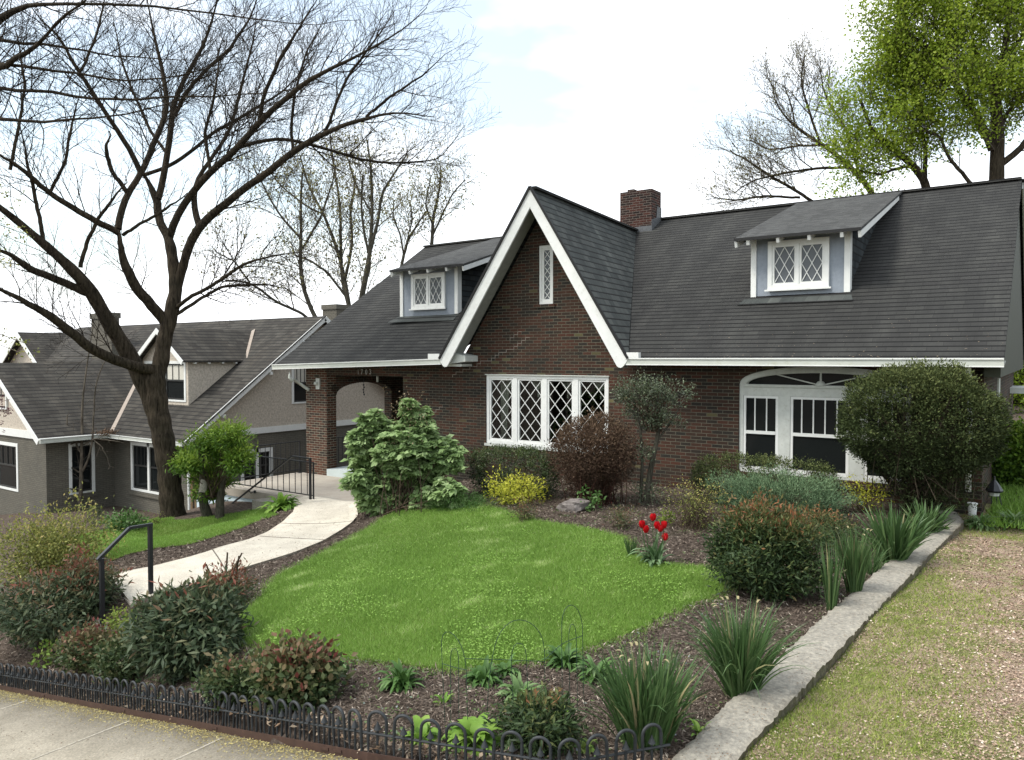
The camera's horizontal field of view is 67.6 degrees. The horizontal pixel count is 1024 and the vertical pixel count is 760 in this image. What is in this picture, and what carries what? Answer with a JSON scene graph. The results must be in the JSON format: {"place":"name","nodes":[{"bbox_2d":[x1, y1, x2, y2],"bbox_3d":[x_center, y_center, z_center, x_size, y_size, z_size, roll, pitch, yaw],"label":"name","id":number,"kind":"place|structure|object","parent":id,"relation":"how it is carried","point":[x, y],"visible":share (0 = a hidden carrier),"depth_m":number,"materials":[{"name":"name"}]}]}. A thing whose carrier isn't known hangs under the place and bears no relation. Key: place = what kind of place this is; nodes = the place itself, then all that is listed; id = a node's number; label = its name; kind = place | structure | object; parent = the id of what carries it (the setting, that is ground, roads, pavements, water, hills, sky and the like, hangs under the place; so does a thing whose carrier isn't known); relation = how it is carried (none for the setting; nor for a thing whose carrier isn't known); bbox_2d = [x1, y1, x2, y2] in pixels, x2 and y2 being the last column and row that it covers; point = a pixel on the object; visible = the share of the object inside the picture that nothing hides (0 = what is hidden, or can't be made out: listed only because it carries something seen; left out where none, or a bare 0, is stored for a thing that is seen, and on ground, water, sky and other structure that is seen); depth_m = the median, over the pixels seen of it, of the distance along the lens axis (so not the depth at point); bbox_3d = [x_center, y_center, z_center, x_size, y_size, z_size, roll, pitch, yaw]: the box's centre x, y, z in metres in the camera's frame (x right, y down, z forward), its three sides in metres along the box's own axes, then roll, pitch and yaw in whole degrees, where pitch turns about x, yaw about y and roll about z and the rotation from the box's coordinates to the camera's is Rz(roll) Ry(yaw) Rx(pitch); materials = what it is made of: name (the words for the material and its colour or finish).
{"place":"outdoors","nodes":[
{"label":"outdoors","id":0,"kind":"place"},
{"bbox_2d":[65,508,277,559],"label":"lawn","id":1,"kind":"structure","parent":0,"point":[179,528],"depth_m":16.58,"materials":[{"name":"green plant"}]},
{"bbox_2d":[98,505,150,531],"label":"shrub","id":2,"kind":"object","parent":1,"relation":"on","point":[125,518],"visible":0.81,"depth_m":16.29,"materials":[{"name":"green plant"}]},
{"bbox_2d":[165,413,261,518],"bbox_3d":[-6.912,2.005,17.671,2.134,2.594,2.944,-1,2,-21],"label":"small tree","id":3,"kind":"object","parent":1,"relation":"on","point":[228,454],"visible":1,"depth_m":17.35,"materials":[{"name":"green plant"}]},
{"bbox_2d":[0,0,500,518],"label":"bare tree","id":4,"kind":"object","parent":1,"relation":"on","point":[148,380],"visible":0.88,"depth_m":17.42,"materials":[{"name":"brown plant"}]},
{"bbox_2d":[0,691,354,759],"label":"sidewalk","id":5,"kind":"structure","parent":0,"point":[76,744],"depth_m":6.47,"materials":[{"name":"concrete"}]},
{"bbox_2d":[0,690,357,759],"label":"seed litter","id":6,"kind":"object","parent":5,"relation":"on","point":[138,718],"visible":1,"depth_m":6.47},
{"bbox_2d":[112,496,357,602],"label":"path","id":7,"kind":"structure","parent":0,"point":[307,510],"depth_m":12.38,"materials":[{"name":"beige concrete"}]},
{"bbox_2d":[225,472,358,500],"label":"patio","id":8,"kind":"structure","parent":0,"point":[326,486],"depth_m":19.24,"materials":[{"name":"concrete"}]},
{"bbox_2d":[227,441,300,478],"bbox_3d":[-6.738,2.281,20.684,0.100,1.061,2.590,1,2,35],"label":"railing","id":9,"kind":"object","parent":8,"relation":"on","point":[275,459],"visible":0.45,"depth_m":21.01,"materials":[{"name":"black metal"}]},
{"bbox_2d":[229,455,313,498],"bbox_3d":[-6.025,2.362,18.567,3.700,1.021,0.100,1,2,35],"label":"railing","id":10,"kind":"object","parent":8,"relation":"on","point":[283,476],"visible":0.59,"depth_m":18.13,"materials":[{"name":"black metal"}]},
{"bbox_2d":[231,455,311,503],"bbox_3d":[-5.901,2.548,18.282,3.449,1.673,0.172,1,2,35],"label":"handrail","id":11,"kind":"object","parent":8,"relation":"on","point":[280,465],"visible":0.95,"depth_m":17.59,"materials":[{"name":"black metal"}]},
{"bbox_2d":[232,501,742,678],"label":"lawn","id":12,"kind":"structure","parent":0,"point":[549,550],"depth_m":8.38,"materials":[{"name":"green plant"}]},
{"bbox_2d":[0,372,1023,759],"bbox_3d":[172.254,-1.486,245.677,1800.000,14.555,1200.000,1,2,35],"label":"ground","id":13,"kind":"structure","parent":0,"point":[194,512],"depth_m":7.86,"materials":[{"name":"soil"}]},
{"bbox_2d":[0,183,39,359],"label":"leafy tree","id":14,"kind":"object","parent":13,"relation":"on","point":[3,335],"visible":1,"depth_m":9.08,"materials":[{"name":"plant"}]},
{"bbox_2d":[27,638,63,673],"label":"shrub","id":15,"kind":"object","parent":13,"relation":"on","point":[48,653],"visible":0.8,"depth_m":9.30,"materials":[{"name":"green plant"}]},
{"bbox_2d":[0,482,127,591],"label":"shrub","id":16,"kind":"object","parent":13,"relation":"on","point":[39,549],"visible":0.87,"depth_m":12.29,"materials":[{"name":"green plant"}]},
{"bbox_2d":[0,563,132,649],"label":"shrub","id":17,"kind":"object","parent":13,"relation":"on","point":[18,614],"visible":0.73,"depth_m":9.59,"materials":[{"name":"green plant"}]},
{"bbox_2d":[33,541,134,616],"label":"shrub","id":18,"kind":"object","parent":13,"relation":"on","point":[72,567],"visible":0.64,"depth_m":9.96,"materials":[{"name":"green plant"}]},
{"bbox_2d":[44,615,123,678],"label":"shrub","id":19,"kind":"object","parent":13,"relation":"on","point":[74,653],"visible":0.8,"depth_m":8.66,"materials":[{"name":"green plant"}]},
{"bbox_2d":[46,597,135,648],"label":"path steps","id":20,"kind":"structure","parent":13,"relation":"on","point":[128,602],"depth_m":9.85,"materials":[{"name":"concrete"}]},
{"bbox_2d":[96,523,153,625],"bbox_3d":[-4.985,2.576,9.870,0.052,1.360,0.702,1,2,40],"label":"handrail","id":21,"kind":"object","parent":20,"relation":"on","point":[100,558],"visible":0.82,"depth_m":9.79,"materials":[{"name":"black metal"}]},
{"bbox_2d":[66,326,128,510],"bbox_3d":[-14.809,1.525,26.533,3.232,7.002,0.692,0,2,5],"label":"bare tree","id":22,"kind":"object","parent":13,"relation":"on","point":[80,472],"visible":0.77,"depth_m":26.46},
{"bbox_2d":[86,620,150,687],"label":"shrub","id":23,"kind":"object","parent":13,"relation":"on","point":[112,669],"visible":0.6,"depth_m":8.01,"materials":[{"name":"green plant"}]},
{"bbox_2d":[100,604,141,636],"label":"shrub","id":24,"kind":"object","parent":13,"relation":"on","point":[110,621],"visible":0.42,"depth_m":9.20,"materials":[{"name":"green plant"}]},
{"bbox_2d":[104,562,261,686],"bbox_3d":[-3.203,2.453,7.740,1.514,1.156,1.339,1,2,18],"label":"shrub","id":25,"kind":"object","parent":13,"relation":"on","point":[186,632],"visible":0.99,"depth_m":7.43,"materials":[{"name":"green plant"}]},
{"bbox_2d":[0,304,383,514],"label":"grey house","id":26,"kind":"structure","parent":13,"relation":"on","point":[222,369],"depth_m":27.49,"materials":[{"name":"paint"}]},
{"bbox_2d":[0,441,18,491],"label":"window","id":27,"kind":"structure","parent":26,"relation":"in","point":[9,479],"depth_m":27.59,"materials":[{"name":"white paint"}]},
{"bbox_2d":[68,442,94,494],"bbox_3d":[-15.099,3.087,26.840,0.095,1.771,0.879,1,2,35],"label":"window","id":28,"kind":"structure","parent":26,"relation":"in","point":[89,472],"depth_m":26.92,"materials":[{"name":"white paint"}]},
{"bbox_2d":[130,441,158,494],"bbox_3d":[-12.544,3.046,26.468,2.280,1.715,0.095,1,2,35],"label":"window","id":29,"kind":"structure","parent":26,"relation":"in","point":[144,471],"depth_m":26.71,"materials":[{"name":"white paint"}]},
{"bbox_2d":[144,361,185,401],"bbox_3d":[-12.478,0.033,27.549,2.645,1.437,0.095,1,2,35],"label":"window","id":30,"kind":"structure","parent":26,"relation":"in","point":[176,372],"depth_m":27.19,"materials":[{"name":"white paint"}]},
{"bbox_2d":[241,447,272,480],"bbox_3d":[-9.063,3.081,27.145,0.095,1.280,1.337,1,2,35],"label":"window","id":31,"kind":"structure","parent":26,"relation":"in","point":[262,450],"depth_m":27.32,"materials":[{"name":"white paint"}]},
{"bbox_2d":[291,369,305,403],"bbox_3d":[-7.916,0.137,28.696,0.095,1.481,0.914,1,2,35],"label":"window","id":32,"kind":"structure","parent":26,"relation":"in","point":[298,392],"depth_m":28.64,"materials":[{"name":"glass"}]},
{"bbox_2d":[0,0,388,171],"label":"bare tree","id":33,"kind":"object","parent":13,"relation":"on","point":[18,56],"visible":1,"depth_m":9.62,"materials":[{"name":"brown plant"}]},
{"bbox_2d":[0,685,412,759],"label":"metal edging","id":34,"kind":"object","parent":13,"relation":"on","point":[329,749],"visible":0.46,"depth_m":6.04,"materials":[{"name":"brown metal"}]},
{"bbox_2d":[191,647,263,710],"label":"shrub","id":35,"kind":"object","parent":13,"relation":"on","point":[231,677],"visible":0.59,"depth_m":6.24,"materials":[{"name":"green plant"}]},
{"bbox_2d":[205,552,258,607],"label":"shrub","id":36,"kind":"object","parent":13,"relation":"on","point":[248,582],"visible":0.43,"depth_m":9.37,"materials":[{"name":"green plant"}]},
{"bbox_2d":[180,126,369,316],"bbox_3d":[-11.329,-4.008,37.171,8.078,17.185,5.182,0,2,13],"label":"bare tree","id":37,"kind":"object","parent":13,"relation":"on","point":[301,265],"visible":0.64,"depth_m":37.79,"materials":[{"name":"brown plant"}]},
{"bbox_2d":[256,492,300,513],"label":"perennial plant","id":38,"kind":"object","parent":13,"relation":"on","point":[282,502],"visible":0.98,"depth_m":16.79,"materials":[{"name":"green plant"}]},
{"bbox_2d":[239,626,357,715],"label":"shrub","id":39,"kind":"object","parent":13,"relation":"on","point":[303,672],"visible":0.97,"depth_m":5.76,"materials":[{"name":"green plant"}]},
{"bbox_2d":[249,112,379,304],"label":"bare tree","id":40,"kind":"object","parent":13,"relation":"on","point":[343,280],"visible":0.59,"depth_m":41.92,"materials":[{"name":"brown plant"}]},
{"bbox_2d":[0,663,669,759],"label":"border fence","id":41,"kind":"object","parent":13,"relation":"on","point":[40,682],"visible":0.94,"depth_m":5.45,"materials":[{"name":"black metal"}]},
{"bbox_2d":[0,660,682,759],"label":"dead leaves","id":42,"kind":"object","parent":13,"relation":"on","point":[389,742],"visible":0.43,"depth_m":5.36,"materials":[{"name":"plant"}]},
{"bbox_2d":[327,117,428,298],"bbox_3d":[-7.048,-4.695,40.602,5.543,18.160,3.540,0,2,-3],"label":"bare tree","id":43,"kind":"object","parent":13,"relation":"on","point":[371,207],"visible":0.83,"depth_m":39.93,"materials":[{"name":"brown plant"}]},
{"bbox_2d":[373,658,425,695],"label":"perennial plant","id":44,"kind":"object","parent":13,"relation":"on","point":[401,675],"visible":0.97,"depth_m":5.93,"materials":[{"name":"green plant"}]},
{"bbox_2d":[338,386,468,516],"bbox_3d":[-2.044,1.363,14.553,3.090,2.574,1.789,1,2,20],"label":"hydrangea shrub","id":45,"kind":"object","parent":13,"relation":"on","point":[403,461],"visible":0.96,"depth_m":14.20,"materials":[{"name":"green plant"}]},
{"bbox_2d":[375,176,445,265],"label":"bare tree","id":46,"kind":"object","parent":13,"relation":"on","point":[404,226],"visible":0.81,"depth_m":45.96,"materials":[{"name":"brown plant"}]},
{"bbox_2d":[399,715,437,745],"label":"perennial plant","id":47,"kind":"object","parent":13,"relation":"on","point":[417,720],"visible":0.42,"depth_m":5.04,"materials":[{"name":"green plant"}]},
{"bbox_2d":[404,135,486,244],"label":"bare tree","id":48,"kind":"object","parent":13,"relation":"on","point":[437,199],"visible":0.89,"depth_m":45.87,"materials":[{"name":"brown plant"}]},
{"bbox_2d":[413,485,500,511],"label":"groundcover plant","id":49,"kind":"object","parent":13,"relation":"on","point":[476,500],"visible":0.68,"depth_m":13.54,"materials":[{"name":"green plant"}]},
{"bbox_2d":[441,712,506,759],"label":"perennial plant","id":50,"kind":"object","parent":13,"relation":"on","point":[471,724],"visible":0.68,"depth_m":4.95,"materials":[{"name":"green plant"}]},
{"bbox_2d":[66,479,887,757],"bbox_3d":[0.717,2.746,10.448,7.452,1.240,10.929,1,2,35],"label":"ground ivy","id":51,"kind":"object","parent":13,"relation":"on","point":[428,673],"visible":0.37,"depth_m":6.46,"materials":[{"name":"green plant"}]},
{"bbox_2d":[460,655,503,690],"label":"perennial plant","id":52,"kind":"object","parent":13,"relation":"on","point":[479,674],"visible":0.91,"depth_m":6.06,"materials":[{"name":"green plant"}]},
{"bbox_2d":[495,653,520,679],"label":"perennial plant","id":53,"kind":"object","parent":13,"relation":"on","point":[505,670],"visible":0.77,"depth_m":6.25,"materials":[{"name":"green plant"}]},
{"bbox_2d":[462,443,564,498],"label":"hedge","id":54,"kind":"object","parent":13,"relation":"on","point":[482,468],"visible":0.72,"depth_m":14.32,"materials":[{"name":"green plant"}]},
{"bbox_2d":[441,605,585,719],"bbox_3d":[0.051,2.042,5.298,1.063,0.883,0.177,0,2,-15],"label":"wire trellis","id":55,"kind":"object","parent":13,"relation":"on","point":[526,660],"visible":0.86,"depth_m":5.23,"materials":[{"name":"metal"}]},
{"bbox_2d":[482,464,550,504],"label":"shrub","id":56,"kind":"object","parent":13,"relation":"on","point":[508,491],"visible":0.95,"depth_m":13.45,"materials":[{"name":"yellow plant"}]},
{"bbox_2d":[493,672,543,705],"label":"perennial plant","id":57,"kind":"object","parent":13,"relation":"on","point":[517,683],"visible":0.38,"depth_m":5.77,"materials":[{"name":"green plant"}]},
{"bbox_2d":[506,494,540,521],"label":"shrub","id":58,"kind":"object","parent":13,"relation":"on","point":[522,512],"visible":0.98,"depth_m":12.25,"materials":[{"name":"green plant"}]},
{"bbox_2d":[479,680,587,759],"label":"shrub","id":59,"kind":"object","parent":13,"relation":"on","point":[529,720],"visible":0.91,"depth_m":4.88,"materials":[{"name":"green plant"}]},
{"bbox_2d":[541,642,587,671],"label":"perennial plant","id":60,"kind":"object","parent":13,"relation":"on","point":[562,657],"visible":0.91,"depth_m":6.49,"materials":[{"name":"green plant"}]},
{"bbox_2d":[556,498,590,512],"bbox_3d":[1.039,2.122,12.870,0.583,0.260,0.437,1,2,35],"label":"garden stone","id":61,"kind":"object","parent":13,"relation":"on","point":[574,504],"visible":0.8,"depth_m":12.69,"materials":[{"name":"grey stone"}]},
{"bbox_2d":[542,405,640,506],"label":"shrub","id":62,"kind":"object","parent":13,"relation":"on","point":[598,472],"visible":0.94,"depth_m":13.09,"materials":[{"name":"brown plant"}]},
{"bbox_2d":[577,483,606,511],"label":"plant","id":63,"kind":"object","parent":13,"relation":"on","point":[591,505],"visible":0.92,"depth_m":12.72,"materials":[{"name":"green plant"}]},
{"bbox_2d":[572,654,618,685],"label":"perennial plant","id":64,"kind":"object","parent":13,"relation":"on","point":[587,671],"visible":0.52,"depth_m":6.24,"materials":[{"name":"green plant"}]},
{"bbox_2d":[602,500,643,529],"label":"shrub","id":65,"kind":"object","parent":13,"relation":"on","point":[617,519],"visible":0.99,"depth_m":11.43,"materials":[{"name":"green plant"}]},
{"bbox_2d":[563,633,718,753],"bbox_3d":[0.871,2.096,5.094,0.980,0.697,1.022,1,2,35],"label":"iris clump","id":66,"kind":"object","parent":13,"relation":"on","point":[638,703],"visible":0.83,"depth_m":4.98,"materials":[{"name":"green plant"}]},
{"bbox_2d":[272,177,1023,515],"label":"brick house","id":67,"kind":"structure","parent":13,"relation":"on","point":[768,329],"depth_m":16.36,"materials":[{"name":"brown brick"}]},
{"bbox_2d":[501,381,508,438],"bbox_3d":[-0.163,0.773,18.196,0.232,1.801,0.080,1,2,35],"label":"side curtain","id":68,"kind":"object","parent":67,"relation":"hanging from","point":[505,409],"visible":0.49,"depth_m":18.18,"materials":[{"name":"fabric"}]},
{"bbox_2d":[539,245,552,303],"bbox_3d":[0.787,-2.338,17.001,0.375,1.302,0.080,1,2,35],"label":"window","id":69,"kind":"structure","parent":67,"relation":"in","point":[545,251],"depth_m":17.02,"materials":[{"name":"white paint"}]},
{"bbox_2d":[487,375,608,450],"bbox_3d":[0.745,0.703,17.105,3.228,1.599,0.080,1,2,35],"label":"window","id":70,"kind":"structure","parent":67,"relation":"in","point":[545,382],"depth_m":17.16,"materials":[{"name":"white paint"}]},
{"bbox_2d":[739,367,910,483],"bbox_3d":[5.533,0.760,13.735,2.921,2.000,0.180,1,2,35],"label":"window","id":71,"kind":"structure","parent":67,"relation":"in","point":[790,413],"depth_m":13.94,"materials":[{"name":"white paint"}]},
{"bbox_2d":[629,513,668,567],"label":"tulip","id":72,"kind":"object","parent":13,"relation":"on","point":[658,554],"depth_m":9.53,"materials":[{"name":"green plant"}]},
{"bbox_2d":[610,367,699,508],"bbox_3d":[2.415,1.015,13.018,1.479,2.480,1.002,0,2,17],"label":"evergreen shrub","id":73,"kind":"object","parent":13,"relation":"on","point":[655,423],"visible":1,"depth_m":12.99,"materials":[{"name":"green plant"}]},
{"bbox_2d":[659,474,734,537],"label":"shrub","id":74,"kind":"object","parent":13,"relation":"on","point":[694,517],"visible":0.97,"depth_m":11.37,"materials":[{"name":"green plant"}]},
{"bbox_2d":[672,593,827,699],"bbox_3d":[1.780,2.033,5.809,1.070,0.797,1.183,-1,2,-28],"label":"iris clump","id":75,"kind":"object","parent":13,"relation":"on","point":[740,664],"visible":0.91,"depth_m":5.72,"materials":[{"name":"green plant"}]},
{"bbox_2d":[688,450,844,514],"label":"hedge","id":76,"kind":"object","parent":13,"relation":"on","point":[763,460],"visible":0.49,"depth_m":12.84,"materials":[{"name":"green plant"}]},
{"bbox_2d":[691,485,846,603],"bbox_3d":[2.786,1.780,8.395,1.493,1.256,1.320,0,2,3],"label":"shrub","id":77,"kind":"object","parent":13,"relation":"on","point":[764,538],"visible":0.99,"depth_m":8.13,"materials":[{"name":"green plant"}]},
{"bbox_2d":[685,17,877,212],"bbox_3d":[13.264,-8.266,37.116,7.901,19.481,7.989,1,2,35],"label":"bare tree","id":78,"kind":"object","parent":13,"relation":"on","point":[763,174],"visible":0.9,"depth_m":37.46,"materials":[{"name":"brown plant"}]},
{"bbox_2d":[697,459,865,525],"bbox_3d":[4.139,1.739,11.929,2.560,0.935,1.587,1,2,35],"label":"shrub","id":79,"kind":"object","parent":13,"relation":"on","point":[743,490],"visible":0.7,"depth_m":11.72,"materials":[{"name":"green plant"}]},
{"bbox_2d":[778,500,853,545],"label":"shrub","id":80,"kind":"object","parent":13,"relation":"on","point":[822,515],"visible":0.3,"depth_m":10.59,"materials":[{"name":"green plant"}]},
{"bbox_2d":[672,510,963,759],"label":"retaining wall","id":81,"kind":"structure","parent":13,"relation":"on","point":[731,724],"depth_m":6.24,"materials":[{"name":"concrete"}]},
{"bbox_2d":[816,541,846,609],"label":"iris clump","id":82,"kind":"object","parent":13,"relation":"on","point":[832,591],"visible":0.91,"depth_m":7.72,"materials":[{"name":"green plant"}]},
{"bbox_2d":[822,514,868,553],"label":"shrub","id":83,"kind":"object","parent":13,"relation":"on","point":[841,532],"visible":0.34,"depth_m":10.10,"materials":[{"name":"green plant"}]},
{"bbox_2d":[821,526,887,594],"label":"iris clump","id":84,"kind":"object","parent":13,"relation":"on","point":[856,563],"visible":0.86,"depth_m":8.16,"materials":[{"name":"green plant"}]},
{"bbox_2d":[837,473,894,513],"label":"shrub","id":85,"kind":"object","parent":13,"relation":"on","point":[867,497],"visible":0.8,"depth_m":12.28,"materials":[{"name":"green plant"}]},
{"bbox_2d":[744,504,1023,759],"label":"gravel drive","id":86,"kind":"structure","parent":13,"relation":"on","point":[1004,580],"depth_m":6.24,"materials":[{"name":"beige gravel"}]},
{"bbox_2d":[743,507,1023,759],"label":"lawn","id":87,"kind":"structure","parent":86,"relation":"on","point":[858,707],"depth_m":5.86,"materials":[{"name":"green plant"}]},
{"bbox_2d":[867,539,902,575],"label":"iris clump","id":88,"kind":"object","parent":13,"relation":"on","point":[875,558],"visible":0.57,"depth_m":9.05,"materials":[{"name":"green plant"}]},
{"bbox_2d":[848,501,946,562],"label":"iris clump","id":89,"kind":"object","parent":13,"relation":"on","point":[903,541],"visible":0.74,"depth_m":9.43,"materials":[{"name":"green plant"}]},
{"bbox_2d":[805,0,1023,198],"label":"leafy tree","id":90,"kind":"object","parent":13,"relation":"on","point":[919,68],"visible":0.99,"depth_m":29.86,"materials":[{"name":"green plant"}]},
{"bbox_2d":[833,356,1018,520],"bbox_3d":[6.345,0.934,11.911,2.622,2.624,1.951,1,2,35],"label":"yew tree","id":91,"kind":"object","parent":13,"relation":"on","point":[943,462],"visible":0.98,"depth_m":11.53,"materials":[{"name":"green plant"}]},
{"bbox_2d":[901,496,958,533],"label":"iris clump","id":92,"kind":"object","parent":13,"relation":"on","point":[932,515],"visible":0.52,"depth_m":10.92,"materials":[{"name":"green plant"}]},
{"bbox_2d":[963,512,999,531],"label":"perennial plant","id":93,"kind":"object","parent":13,"relation":"on","point":[976,521],"visible":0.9,"depth_m":11.64,"materials":[{"name":"green plant"}]},
{"bbox_2d":[991,416,1023,490],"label":"hedge","id":94,"kind":"object","parent":13,"relation":"on","point":[1009,467],"visible":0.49,"depth_m":14.22,"materials":[{"name":"green plant"}]},
{"bbox_2d":[1013,362,1023,412],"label":"leafy tree","id":95,"kind":"object","parent":13,"relation":"on","point":[1020,371],"visible":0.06,"depth_m":30.31,"materials":[{"name":"green plant"}]},
{"bbox_2d":[0,0,1023,360],"label":"sky","id":96,"kind":"structure","parent":0,"point":[598,101],"materials":[{"name":"white"}]},
{"bbox_2d":[980,452,1023,528],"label":"back lawn","id":97,"kind":"structure","parent":0,"point":[1005,510],"depth_m":12.51,"materials":[{"name":"green plant"}]},
{"bbox_2d":[985,476,1002,504],"bbox_3d":[7.949,1.885,12.606,0.240,0.597,0.249,-1,2,-32],"label":"garden lantern","id":98,"kind":"object","parent":97,"relation":"on","point":[993,488],"visible":0.9,"depth_m":12.55,"materials":[{"name":"black metal"}]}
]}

